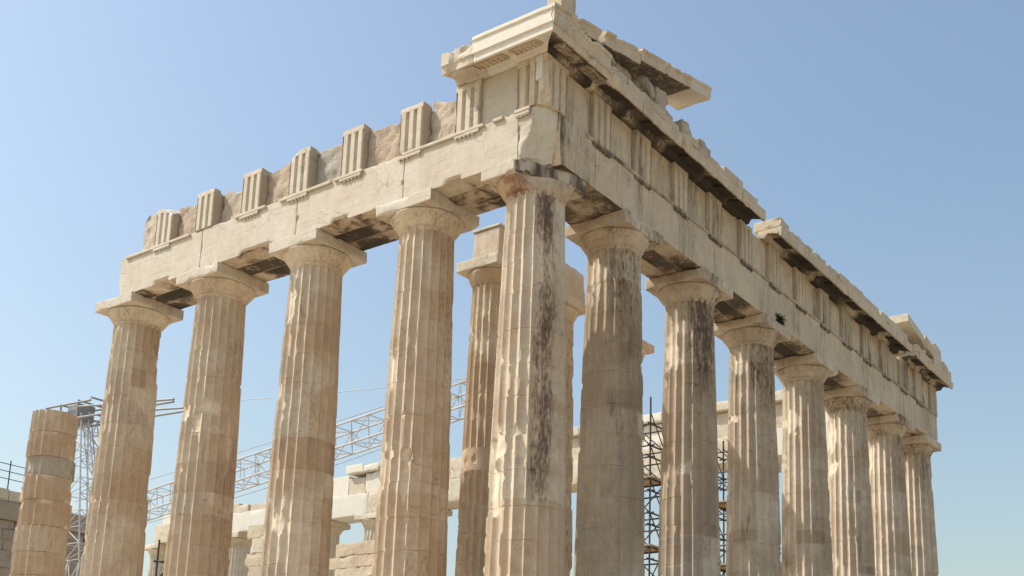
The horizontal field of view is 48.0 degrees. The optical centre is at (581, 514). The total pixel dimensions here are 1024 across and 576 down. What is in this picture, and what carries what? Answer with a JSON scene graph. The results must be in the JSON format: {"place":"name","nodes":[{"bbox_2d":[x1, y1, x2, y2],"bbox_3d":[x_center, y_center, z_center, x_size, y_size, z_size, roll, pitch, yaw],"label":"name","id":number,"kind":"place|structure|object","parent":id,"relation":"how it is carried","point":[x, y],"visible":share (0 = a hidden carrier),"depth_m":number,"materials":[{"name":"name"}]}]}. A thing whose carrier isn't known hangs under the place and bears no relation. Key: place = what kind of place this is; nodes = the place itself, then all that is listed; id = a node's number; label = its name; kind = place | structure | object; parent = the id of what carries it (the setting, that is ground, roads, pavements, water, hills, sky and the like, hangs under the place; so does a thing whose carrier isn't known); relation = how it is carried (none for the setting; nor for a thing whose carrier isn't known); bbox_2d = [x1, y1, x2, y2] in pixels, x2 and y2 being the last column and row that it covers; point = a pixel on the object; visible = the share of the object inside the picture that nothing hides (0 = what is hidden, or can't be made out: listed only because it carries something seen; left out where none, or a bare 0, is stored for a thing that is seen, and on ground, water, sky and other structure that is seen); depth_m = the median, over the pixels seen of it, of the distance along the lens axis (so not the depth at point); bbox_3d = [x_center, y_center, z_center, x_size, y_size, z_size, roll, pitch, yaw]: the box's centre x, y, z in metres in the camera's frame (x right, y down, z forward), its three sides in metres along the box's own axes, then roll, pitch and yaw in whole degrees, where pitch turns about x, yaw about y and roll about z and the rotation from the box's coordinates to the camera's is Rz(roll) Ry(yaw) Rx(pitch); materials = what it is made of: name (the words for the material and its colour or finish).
{"place":"outdoors","nodes":[
{"label":"outdoors","id":0,"kind":"place"},
{"bbox_2d":[0,0,1023,575],"label":"sky","id":1,"kind":"structure","parent":0,"point":[887,136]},
{"bbox_2d":[79,0,952,575],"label":"temple","id":2,"kind":"structure","parent":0,"point":[547,124],"depth_m":33.17,"materials":[{"name":"stone"}]},
{"bbox_2d":[0,487,85,575],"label":"ruined wall","id":3,"kind":"structure","parent":2,"relation":"on","point":[10,503],"depth_m":68.61,"materials":[{"name":"stone"}]},
{"bbox_2d":[0,461,23,488],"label":"railing","id":4,"kind":"object","parent":3,"relation":"on","point":[10,464],"visible":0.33,"depth_m":69.29,"materials":[{"name":"metal"}]},
{"bbox_2d":[9,409,78,575],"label":"broken column","id":5,"kind":"structure","parent":2,"relation":"on","point":[40,540],"depth_m":39.07,"materials":[{"name":"stone"}]},
{"bbox_2d":[153,539,164,575],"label":"scaffold","id":6,"kind":"object","parent":2,"relation":"on","point":[156,561],"visible":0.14,"depth_m":53.55,"materials":[{"name":"metal"}]},
{"bbox_2d":[245,523,264,575],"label":"wall stub","id":7,"kind":"object","parent":2,"relation":"on","point":[255,534],"depth_m":62.38,"materials":[{"name":"stone"}]},
{"bbox_2d":[45,378,466,575],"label":"crane","id":8,"kind":"object","parent":2,"relation":"on","point":[84,414],"visible":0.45,"depth_m":56.85,"materials":[{"name":"white paint"}]},
{"bbox_2d":[329,540,373,575],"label":"wall stub","id":9,"kind":"object","parent":2,"relation":"on","point":[354,559],"depth_m":56.55,"materials":[{"name":"stone"}]},
{"bbox_2d":[455,223,504,575],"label":"column","id":10,"kind":"structure","parent":2,"relation":"on","point":[481,271],"depth_m":35.08,"materials":[{"name":"stone"}]},
{"bbox_2d":[564,263,585,575],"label":"column","id":11,"kind":"structure","parent":2,"relation":"on","point":[575,306],"depth_m":38.40,"materials":[{"name":"stone"}]},
{"bbox_2d":[632,73,654,99],"bbox_3d":[1.499,-11.801,32.097,1.170,1.124,0.451,-2,-13,15],"label":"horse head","id":12,"kind":"object","parent":2,"relation":"on","point":[640,82],"visible":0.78,"depth_m":31.87},
{"bbox_2d":[641,340,653,371],"bbox_3d":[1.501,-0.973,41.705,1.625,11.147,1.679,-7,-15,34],"label":"column capital","id":13,"kind":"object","parent":2,"relation":"on","point":[647,348],"depth_m":42.66,"materials":[{"name":"stone"}]},
{"bbox_2d":[642,397,662,575],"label":"scaffold","id":14,"kind":"object","parent":2,"relation":"on","point":[650,481],"visible":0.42,"depth_m":48.29,"materials":[{"name":"metal"}]},
{"bbox_2d":[718,441,727,575],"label":"scaffold","id":15,"kind":"object","parent":2,"relation":"on","point":[722,505],"visible":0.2,"depth_m":53.04,"materials":[{"name":"metal"}]},
{"bbox_2d":[775,312,786,325],"bbox_3d":[6.784,-6.580,38.860,0.364,0.537,0.724,-7,-15,34],"label":"weed","id":16,"kind":"object","parent":2,"relation":"on","point":[779,318],"visible":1,"depth_m":38.84,"materials":[{"name":"green plant"}]}
]}

